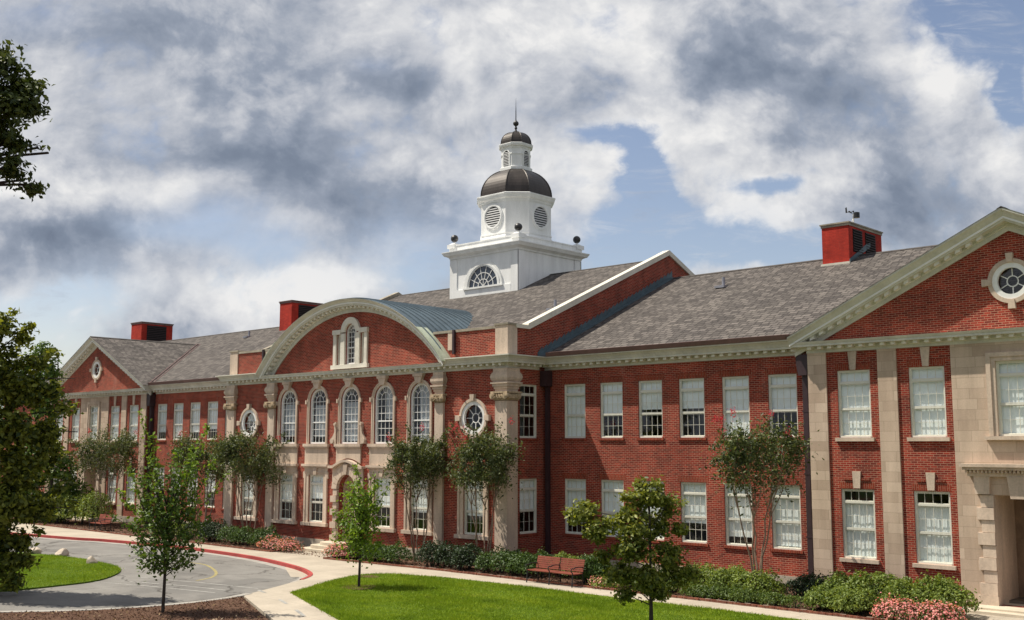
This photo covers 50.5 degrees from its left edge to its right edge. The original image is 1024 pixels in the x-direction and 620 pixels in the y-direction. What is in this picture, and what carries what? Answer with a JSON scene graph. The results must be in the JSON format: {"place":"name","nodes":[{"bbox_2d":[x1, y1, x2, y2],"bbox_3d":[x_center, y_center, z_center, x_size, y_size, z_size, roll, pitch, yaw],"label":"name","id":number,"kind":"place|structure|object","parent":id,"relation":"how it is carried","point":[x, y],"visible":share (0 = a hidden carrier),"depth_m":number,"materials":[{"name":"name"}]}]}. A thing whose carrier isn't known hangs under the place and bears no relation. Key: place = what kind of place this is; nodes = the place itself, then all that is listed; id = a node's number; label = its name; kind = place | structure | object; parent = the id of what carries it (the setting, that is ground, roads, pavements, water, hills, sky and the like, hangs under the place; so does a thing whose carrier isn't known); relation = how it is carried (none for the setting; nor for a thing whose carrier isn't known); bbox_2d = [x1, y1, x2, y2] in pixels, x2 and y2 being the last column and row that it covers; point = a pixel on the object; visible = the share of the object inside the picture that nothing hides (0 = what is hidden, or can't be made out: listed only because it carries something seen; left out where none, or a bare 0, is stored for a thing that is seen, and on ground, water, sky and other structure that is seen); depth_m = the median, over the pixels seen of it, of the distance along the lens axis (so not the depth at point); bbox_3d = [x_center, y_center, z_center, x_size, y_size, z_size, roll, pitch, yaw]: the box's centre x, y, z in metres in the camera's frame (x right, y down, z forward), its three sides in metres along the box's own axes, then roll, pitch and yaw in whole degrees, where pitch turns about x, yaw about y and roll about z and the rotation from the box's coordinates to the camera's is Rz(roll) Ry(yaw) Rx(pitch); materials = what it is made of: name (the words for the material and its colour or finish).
{"place":"outdoors","nodes":[
{"label":"outdoors","id":0,"kind":"place"},
{"bbox_2d":[0,552,123,591],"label":"island lawn","id":1,"kind":"structure","parent":0,"point":[47,586],"depth_m":42.50,"materials":[{"name":"green plant"}]},
{"bbox_2d":[86,556,97,563],"bbox_3d":[-18.123,10.858,46.836,0.460,0.492,0.359,4,-8,-27],"label":"rock","id":2,"kind":"object","parent":1,"relation":"on","point":[90,559],"visible":0.69,"depth_m":46.74,"materials":[{"name":"beige stone"}]},
{"bbox_2d":[55,548,68,555],"bbox_3d":[-20.931,11.318,50.482,0.521,0.466,0.779,-1,-7,11],"label":"rock","id":3,"kind":"object","parent":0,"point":[64,551],"visible":0.79,"depth_m":50.34,"materials":[{"name":"beige stone"}]},
{"bbox_2d":[0,538,298,610],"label":"road","id":4,"kind":"structure","parent":0,"point":[233,572],"depth_m":40.50,"materials":[{"name":"grey asphalt"}]},
{"bbox_2d":[0,307,83,592],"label":"tree","id":5,"kind":"object","parent":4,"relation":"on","point":[19,473],"visible":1,"depth_m":37.45,"materials":[{"name":"green plant"}]},
{"bbox_2d":[30,536,307,582],"bbox_3d":[-32.287,13.165,64.103,67.584,0.082,4.845,-6,-9,40],"label":"gutter strip","id":6,"kind":"object","parent":4,"relation":"on","point":[270,564],"visible":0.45,"depth_m":50.31,"materials":[{"name":"grey concrete"}]},
{"bbox_2d":[285,567,306,576],"bbox_3d":[-8.893,10.726,44.668,0.735,0.001,4.654,2,-7,-15],"label":"kerb apron","id":7,"kind":"object","parent":4,"relation":"on","point":[293,572],"visible":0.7,"depth_m":43.66,"materials":[{"name":"concrete"}]},
{"bbox_2d":[0,0,1023,418],"label":"sky","id":8,"kind":"structure","parent":0,"point":[209,165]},
{"bbox_2d":[11,523,1023,619],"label":"sidewalk","id":9,"kind":"structure","parent":0,"point":[268,604],"depth_m":39.67,"materials":[{"name":"concrete"}]},
{"bbox_2d":[18,522,293,551],"bbox_3d":[-24.687,13.031,64.544,37.906,0.100,1.702,-6,-10,43],"label":"bed edging","id":10,"kind":"object","parent":9,"relation":"on","point":[204,543],"visible":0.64,"depth_m":58.02,"materials":[{"name":"brick"}]},
{"bbox_2d":[10,517,305,549],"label":"planting bed","id":11,"kind":"object","parent":9,"relation":"on","point":[142,526],"visible":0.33,"depth_m":65.42,"materials":[{"name":"brown soil"}]},
{"bbox_2d":[15,340,98,522],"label":"tree","id":12,"kind":"object","parent":11,"relation":"on","point":[66,462],"visible":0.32,"depth_m":70.38,"materials":[{"name":"green plant"}]},
{"bbox_2d":[52,488,116,525],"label":"shrub","id":13,"kind":"object","parent":11,"relation":"on","point":[91,506],"visible":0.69,"depth_m":67.66,"materials":[{"name":"green plant"}]},
{"bbox_2d":[88,513,111,530],"bbox_3d":[-24.219,12.505,63.871,1.500,0.972,0.806,-6,-10,43],"label":"park bench","id":14,"kind":"object","parent":11,"relation":"on","point":[102,519],"visible":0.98,"depth_m":64.00,"materials":[{"name":"red metal"}]},
{"bbox_2d":[65,417,144,526],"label":"crape myrtle","id":15,"kind":"object","parent":11,"relation":"on","point":[122,445],"visible":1,"depth_m":66.91,"materials":[{"name":"green plant"}]},
{"bbox_2d":[161,426,225,520],"bbox_3d":[-17.243,9.540,60.382,4.668,6.118,4.382,1,-7,-5],"label":"crape myrtle","id":16,"kind":"object","parent":11,"relation":"on","point":[187,443],"visible":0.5,"depth_m":59.99,"materials":[{"name":"green plant"}]},
{"bbox_2d":[185,517,229,541],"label":"shrub","id":17,"kind":"object","parent":11,"relation":"on","point":[209,531],"visible":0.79,"depth_m":56.66,"materials":[{"name":"green plant"}]},
{"bbox_2d":[206,426,289,542],"bbox_3d":[-13.580,8.998,56.072,4.338,6.134,4.696,2,-7,-14],"label":"crape myrtle","id":18,"kind":"object","parent":11,"relation":"on","point":[232,458],"visible":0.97,"depth_m":55.55,"materials":[{"name":"green plant"}]},
{"bbox_2d":[216,523,280,547],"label":"hedge","id":19,"kind":"object","parent":11,"relation":"on","point":[240,535],"visible":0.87,"depth_m":54.24,"materials":[{"name":"green plant"}]},
{"bbox_2d":[256,531,305,551],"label":"flowering shrub","id":20,"kind":"object","parent":11,"relation":"on","point":[282,544],"visible":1,"depth_m":51.49,"materials":[{"name":"pink plant"}]},
{"bbox_2d":[39,520,885,618],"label":"bed litter","id":21,"kind":"object","parent":11,"relation":"on","point":[67,525],"visible":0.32,"depth_m":48.13,"materials":[{"name":"brown plant"}]},
{"bbox_2d":[525,554,584,587],"bbox_3d":[1.567,9.506,39.580,2.250,0.972,0.806,-6,-10,43],"label":"park bench","id":22,"kind":"object","parent":9,"relation":"on","point":[563,562],"visible":0.98,"depth_m":39.67,"materials":[{"name":"brown wood"}]},
{"bbox_2d":[323,556,908,619],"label":"bed edging","id":23,"kind":"object","parent":9,"relation":"on","point":[682,597],"visible":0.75,"depth_m":37.75,"materials":[{"name":"brick"}]},
{"bbox_2d":[337,557,895,619],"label":"planting bed","id":24,"kind":"object","parent":9,"relation":"on","point":[817,608],"visible":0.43,"depth_m":41.14,"materials":[{"name":"brown soil"}]},
{"bbox_2d":[321,541,358,558],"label":"flowering shrub","id":25,"kind":"object","parent":24,"relation":"on","point":[331,548],"visible":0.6,"depth_m":48.15,"materials":[{"name":"pink plant"}]},
{"bbox_2d":[343,538,412,563],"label":"hedge","id":26,"kind":"object","parent":24,"relation":"on","point":[387,550],"visible":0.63,"depth_m":46.30,"materials":[{"name":"green plant"}]},
{"bbox_2d":[368,422,459,561],"bbox_3d":[-4.084,7.951,47.422,3.686,6.091,3.393,-4,-8,29],"label":"crape myrtle","id":27,"kind":"object","parent":24,"relation":"on","point":[417,469],"visible":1,"depth_m":47.12,"materials":[{"name":"green plant"}]},
{"bbox_2d":[412,538,486,570],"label":"hedge","id":28,"kind":"object","parent":24,"relation":"on","point":[458,555],"visible":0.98,"depth_m":44.32,"materials":[{"name":"green plant"}]},
{"bbox_2d":[436,417,526,569],"bbox_3d":[-1.050,7.498,44.471,3.592,6.271,3.578,-6,-10,43],"label":"crape myrtle","id":29,"kind":"object","parent":24,"relation":"on","point":[481,451],"visible":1,"depth_m":44.11,"materials":[{"name":"green plant"}]},
{"bbox_2d":[473,544,558,577],"bbox_3d":[0.210,9.782,42.439,4.189,1.171,2.029,-6,-10,43],"label":"shrub","id":30,"kind":"object","parent":24,"relation":"on","point":[505,560],"visible":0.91,"depth_m":42.14,"materials":[{"name":"green plant"}]},
{"bbox_2d":[549,549,614,578],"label":"shrub","id":31,"kind":"object","parent":24,"relation":"on","point":[562,554],"visible":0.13,"depth_m":41.39,"materials":[{"name":"green plant"}]},
{"bbox_2d":[571,553,613,583],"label":"shrub","id":32,"kind":"object","parent":24,"relation":"on","point":[593,567],"visible":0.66,"depth_m":39.25,"materials":[{"name":"green plant"}]},
{"bbox_2d":[587,575,618,588],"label":"flower clump","id":33,"kind":"object","parent":24,"relation":"on","point":[598,579],"visible":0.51,"depth_m":38.23,"materials":[{"name":"beige plant"}]},
{"bbox_2d":[623,575,686,592],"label":"shrub","id":34,"kind":"object","parent":24,"relation":"on","point":[672,590],"visible":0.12,"depth_m":37.12,"materials":[{"name":"green plant"}]},
{"bbox_2d":[679,559,789,596],"bbox_3d":[7.264,9.083,36.779,4.395,1.147,1.791,-6,-10,43],"label":"shrub","id":35,"kind":"object","parent":24,"relation":"on","point":[733,576],"visible":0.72,"depth_m":36.15,"materials":[{"name":"green plant"}]},
{"bbox_2d":[676,580,814,607],"bbox_3d":[7.457,9.097,34.960,4.855,0.684,1.355,-6,-10,43],"label":"shrub","id":36,"kind":"object","parent":24,"relation":"on","point":[734,593],"visible":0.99,"depth_m":34.67,"materials":[{"name":"green plant"}]},
{"bbox_2d":[698,407,823,590],"bbox_3d":[8.303,6.399,36.263,3.812,6.440,3.534,-6,-10,43],"label":"crape myrtle","id":37,"kind":"object","parent":24,"relation":"on","point":[789,443],"visible":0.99,"depth_m":36.02,"materials":[{"name":"green plant"}]},
{"bbox_2d":[783,570,829,597],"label":"shrub","id":38,"kind":"object","parent":24,"relation":"on","point":[806,582],"visible":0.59,"depth_m":35.91,"materials":[{"name":"green plant"}]},
{"bbox_2d":[803,579,880,614],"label":"shrub","id":39,"kind":"object","parent":24,"relation":"on","point":[845,597],"visible":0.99,"depth_m":32.59,"materials":[{"name":"green plant"}]},
{"bbox_2d":[817,567,982,619],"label":"shrub","id":40,"kind":"object","parent":24,"relation":"on","point":[938,588],"visible":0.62,"depth_m":32.38,"materials":[{"name":"green plant"}]},
{"bbox_2d":[869,592,967,619],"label":"flowering shrub","id":41,"kind":"object","parent":9,"relation":"on","point":[893,609],"visible":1,"depth_m":30.64,"materials":[{"name":"pink plant"}]},
{"bbox_2d":[289,572,807,619],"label":"lawn","id":42,"kind":"structure","parent":0,"point":[680,615],"depth_m":33.68,"materials":[{"name":"green plant"}]},
{"bbox_2d":[328,462,390,586],"bbox_3d":[-5.427,7.674,38.685,2.159,4.454,2.275,-6,-10,43],"label":"young tree","id":43,"kind":"object","parent":42,"relation":"on","point":[363,516],"visible":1,"depth_m":38.58,"materials":[{"name":"green plant"}]},
{"bbox_2d":[561,474,704,619],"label":"tree","id":44,"kind":"object","parent":42,"relation":"on","point":[651,583],"visible":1,"depth_m":29.20,"materials":[{"name":"green plant"}]},
{"label":"ground","id":45,"kind":"structure","parent":0,"visible":0},
{"bbox_2d":[0,593,251,612],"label":"kerb","id":46,"kind":"structure","parent":45,"relation":"on","point":[240,595],"depth_m":33.80,"materials":[{"name":"grey concrete"}]},
{"bbox_2d":[0,596,267,619],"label":"mulch bed","id":47,"kind":"object","parent":45,"relation":"on","point":[151,614],"visible":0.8,"depth_m":32.41,"materials":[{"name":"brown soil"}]},
{"bbox_2d":[0,39,55,201],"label":"tree","id":48,"kind":"object","parent":47,"relation":"on","point":[19,101],"visible":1,"depth_m":21.18,"materials":[{"name":"green plant"}]},
{"bbox_2d":[3,597,260,619],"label":"fallen leaves","id":49,"kind":"object","parent":47,"relation":"on","point":[159,613],"visible":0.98,"depth_m":32.31,"materials":[{"name":"brown plant"}]},
{"bbox_2d":[106,408,230,612],"bbox_3d":[-10.479,6.081,33.061,2.812,6.204,2.768,-6,-10,43],"label":"young tree","id":50,"kind":"object","parent":47,"relation":"on","point":[164,530],"visible":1,"depth_m":32.88,"materials":[{"name":"green plant"}]},
{"bbox_2d":[11,532,312,579],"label":"red kerb","id":51,"kind":"structure","parent":45,"relation":"on","point":[309,573],"depth_m":51.32,"materials":[{"name":"red concrete"}]},
{"bbox_2d":[1,111,1023,618],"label":"school building","id":52,"kind":"structure","parent":45,"relation":"on","point":[893,381],"depth_m":45.75,"materials":[{"name":"red brick"}]},
{"bbox_2d":[56,415,62,442],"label":"window","id":53,"kind":"structure","parent":52,"relation":"in","point":[61,419],"depth_m":78.32,"materials":[{"name":"glass"}]},
{"bbox_2d":[69,408,79,442],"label":"window","id":54,"kind":"structure","parent":52,"relation":"in","point":[75,421],"depth_m":76.69,"materials":[{"name":"glass"}]},
{"bbox_2d":[89,406,97,439],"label":"window","id":55,"kind":"structure","parent":52,"relation":"in","point":[94,409],"depth_m":74.81,"materials":[{"name":"glass"}]},
{"bbox_2d":[92,362,99,377],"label":"round window","id":56,"kind":"structure","parent":52,"relation":"in","point":[94,366],"depth_m":75.17,"materials":[{"name":"white paint"}]},
{"bbox_2d":[106,468,115,504],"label":"window","id":57,"kind":"structure","parent":52,"relation":"in","point":[113,484],"depth_m":72.31,"materials":[{"name":"glass"}]},
{"bbox_2d":[108,406,119,442],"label":"window","id":58,"kind":"structure","parent":52,"relation":"in","point":[115,409],"depth_m":72.90,"materials":[{"name":"glass"}]},
{"bbox_2d":[123,468,135,505],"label":"window","id":59,"kind":"structure","parent":52,"relation":"in","point":[129,494],"depth_m":70.67,"materials":[{"name":"glass"}]},
{"bbox_2d":[129,405,138,442],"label":"window","id":60,"kind":"structure","parent":52,"relation":"in","point":[133,423],"depth_m":71.17,"materials":[{"name":"glass"}]},
{"bbox_2d":[155,404,166,441],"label":"window","id":61,"kind":"structure","parent":52,"relation":"in","point":[162,408],"depth_m":69.47,"materials":[{"name":"glass"}]},
{"bbox_2d":[171,403,182,441],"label":"window","id":62,"kind":"structure","parent":52,"relation":"in","point":[178,407],"depth_m":68.16,"materials":[{"name":"glass"}]},
{"bbox_2d":[190,402,199,441],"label":"window","id":63,"kind":"structure","parent":52,"relation":"in","point":[195,407],"depth_m":66.81,"materials":[{"name":"glass"}]},
{"bbox_2d":[202,469,214,509],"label":"window","id":64,"kind":"structure","parent":52,"relation":"in","point":[213,483],"depth_m":64.90,"materials":[{"name":"glass"}]},
{"bbox_2d":[205,401,217,441],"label":"window","id":65,"kind":"structure","parent":52,"relation":"in","point":[212,406],"depth_m":65.45,"materials":[{"name":"glass"}]},
{"bbox_2d":[241,474,253,516],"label":"window","id":66,"kind":"structure","parent":52,"relation":"in","point":[244,494],"depth_m":58.15,"materials":[{"name":"glass"}]},
{"bbox_2d":[241,410,255,436],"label":"round window","id":67,"kind":"structure","parent":52,"relation":"in","point":[247,412],"depth_m":58.52,"materials":[{"name":"white paint"}]},
{"bbox_2d":[279,474,292,519],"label":"window","id":68,"kind":"structure","parent":52,"relation":"in","point":[285,494],"depth_m":55.77,"materials":[{"name":"glass"}]},
{"bbox_2d":[281,390,295,443],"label":"arched window","id":69,"kind":"structure","parent":52,"relation":"in","point":[287,410],"depth_m":56.33,"materials":[{"name":"white paint"}]},
{"bbox_2d":[309,475,322,522],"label":"window","id":70,"kind":"structure","parent":52,"relation":"in","point":[316,481],"depth_m":54.09,"materials":[{"name":"paint"}]},
{"bbox_2d":[310,389,325,443],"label":"arched window","id":71,"kind":"structure","parent":52,"relation":"in","point":[320,416],"depth_m":54.60,"materials":[{"name":"white paint"}]},
{"bbox_2d":[338,335,339,364],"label":"window","id":72,"kind":"structure","parent":52,"relation":"in","point":[338,335],"depth_m":53.76,"materials":[{"name":"paint"}]},
{"bbox_2d":[341,387,357,443],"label":"arched window","id":73,"kind":"structure","parent":52,"relation":"in","point":[351,414],"depth_m":52.86,"materials":[{"name":"white paint"}]},
{"bbox_2d":[347,324,356,363],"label":"arched window","id":74,"kind":"structure","parent":52,"relation":"in","point":[348,331],"depth_m":53.27,"materials":[{"name":"white paint"}]},
{"bbox_2d":[361,333,363,362],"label":"window","id":75,"kind":"structure","parent":52,"relation":"in","point":[362,353],"depth_m":52.52,"materials":[{"name":"paint"}]},
{"bbox_2d":[375,477,389,527],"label":"window","id":76,"kind":"structure","parent":52,"relation":"in","point":[386,499],"depth_m":50.57,"materials":[{"name":"paint"}]},
{"bbox_2d":[375,385,392,443],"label":"arched window","id":77,"kind":"structure","parent":52,"relation":"in","point":[389,401],"depth_m":51.14,"materials":[{"name":"white paint"}]},
{"bbox_2d":[411,479,426,530],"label":"window","id":78,"kind":"structure","parent":52,"relation":"in","point":[421,507],"depth_m":48.88,"materials":[{"name":"paint"}]},
{"bbox_2d":[411,383,429,443],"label":"arched window","id":79,"kind":"structure","parent":52,"relation":"in","point":[424,392],"depth_m":49.43,"materials":[{"name":"white paint"}]},
{"bbox_2d":[461,401,483,433],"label":"round window","id":80,"kind":"structure","parent":52,"relation":"in","point":[463,418],"depth_m":46.97,"materials":[{"name":"white paint"}]},
{"bbox_2d":[464,480,482,535],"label":"window","id":81,"kind":"structure","parent":52,"relation":"in","point":[467,506],"depth_m":46.64,"materials":[{"name":"paint"}]},
{"bbox_2d":[463,260,503,289],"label":"lunette window","id":82,"kind":"structure","parent":52,"relation":"in","point":[484,273],"depth_m":60.27,"materials":[{"name":"white paint"}]},
{"bbox_2d":[519,384,538,440],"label":"window","id":83,"kind":"structure","parent":52,"relation":"in","point":[533,438],"depth_m":46.68,"materials":[{"name":"paint"}]},
{"bbox_2d":[519,478,538,536],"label":"window","id":84,"kind":"structure","parent":52,"relation":"in","point":[528,496],"depth_m":46.20,"materials":[{"name":"paint"}]},
{"bbox_2d":[562,384,586,440],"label":"window","id":85,"kind":"structure","parent":52,"relation":"in","point":[574,393],"depth_m":46.30,"materials":[{"name":"paint"}]},
{"bbox_2d":[563,479,585,536],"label":"window","id":86,"kind":"structure","parent":52,"relation":"in","point":[574,488],"depth_m":45.90,"materials":[{"name":"paint"}]},
{"bbox_2d":[598,382,623,439],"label":"window","id":87,"kind":"structure","parent":52,"relation":"in","point":[611,392],"depth_m":44.99,"materials":[{"name":"paint"}]},
{"bbox_2d":[601,480,623,539],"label":"window","id":88,"kind":"structure","parent":52,"relation":"in","point":[610,488],"depth_m":44.54,"materials":[{"name":"paint"}]},
{"bbox_2d":[637,380,663,439],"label":"window","id":89,"kind":"structure","parent":52,"relation":"in","point":[650,392],"depth_m":43.67,"materials":[{"name":"paint"}]},
{"bbox_2d":[640,481,663,542],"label":"window","id":90,"kind":"structure","parent":52,"relation":"in","point":[658,539],"depth_m":42.95,"materials":[{"name":"paint"}]},
{"bbox_2d":[677,378,705,439],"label":"window","id":91,"kind":"structure","parent":52,"relation":"in","point":[691,391],"depth_m":42.34,"materials":[{"name":"paint"}]},
{"bbox_2d":[679,482,708,546],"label":"window","id":92,"kind":"structure","parent":52,"relation":"in","point":[695,511],"depth_m":41.81,"materials":[{"name":"paint"}]},
{"bbox_2d":[721,376,751,439],"bbox_3d":[8.466,3.696,40.872,1.290,2.390,0.255,-6,-10,43],"label":"window","id":93,"kind":"structure","parent":52,"relation":"in","point":[735,388],"depth_m":41.01,"materials":[{"name":"paint"}]},
{"bbox_2d":[723,483,752,549],"bbox_3d":[8.458,7.665,40.375,1.290,2.390,0.251,-6,-10,43],"label":"window","id":94,"kind":"structure","parent":52,"relation":"in","point":[733,527],"depth_m":40.49,"materials":[{"name":"paint"}]},
{"bbox_2d":[768,373,798,439],"bbox_3d":[9.904,3.532,39.545,1.290,2.390,0.255,-6,-10,43],"label":"window","id":95,"kind":"structure","parent":52,"relation":"in","point":[782,387],"depth_m":39.70,"materials":[{"name":"paint"}]},
{"bbox_2d":[770,485,803,553],"bbox_3d":[9.898,7.501,39.049,1.290,2.390,0.255,-6,-10,43],"label":"window","id":96,"kind":"structure","parent":52,"relation":"in","point":[786,516],"depth_m":39.11,"materials":[{"name":"glass"}]},
{"bbox_2d":[845,207,859,221],"bbox_3d":[15.323,-4.209,48.836,0.670,0.927,0.291,-6,-10,43],"label":"weather station","id":97,"kind":"object","parent":52,"relation":"on","point":[856,214],"visible":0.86,"depth_m":48.64,"materials":[{"name":"white paint"}]},
{"bbox_2d":[835,369,874,440],"bbox_3d":[11.776,3.283,37.266,1.390,2.435,0.300,-6,-10,43],"label":"window","id":98,"kind":"structure","parent":52,"relation":"in","point":[855,424],"depth_m":37.37,"materials":[{"name":"glass"}]},
{"bbox_2d":[839,489,879,563],"bbox_3d":[11.769,7.306,36.761,1.390,2.445,0.297,-6,-10,43],"label":"window","id":99,"kind":"structure","parent":52,"relation":"in","point":[859,526],"depth_m":36.84,"materials":[{"name":"glass"}]},
{"bbox_2d":[907,366,950,440],"bbox_3d":[13.632,3.071,35.553,1.390,2.435,0.300,-6,-10,43],"label":"window","id":100,"kind":"structure","parent":52,"relation":"in","point":[927,384],"depth_m":35.65,"materials":[{"name":"glass"}]},
{"bbox_2d":[912,491,956,569],"bbox_3d":[13.625,7.095,35.048,1.390,2.445,0.297,-6,-10,43],"label":"window","id":101,"kind":"structure","parent":52,"relation":"in","point":[934,545],"depth_m":35.13,"materials":[{"name":"glass"}]},
{"bbox_2d":[992,262,1023,298],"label":"round window","id":102,"kind":"structure","parent":52,"relation":"in","point":[997,273],"depth_m":34.17,"materials":[{"name":"white paint"}]},
{"bbox_2d":[996,360,1023,435],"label":"window","id":103,"kind":"structure","parent":52,"relation":"in","point":[1009,374],"depth_m":33.86,"materials":[{"name":"glass"}]},
{"bbox_2d":[1014,499,1023,597],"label":"door","id":104,"kind":"structure","parent":52,"relation":"in","point":[1018,503],"depth_m":34.77,"materials":[{"name":"brown wood"}]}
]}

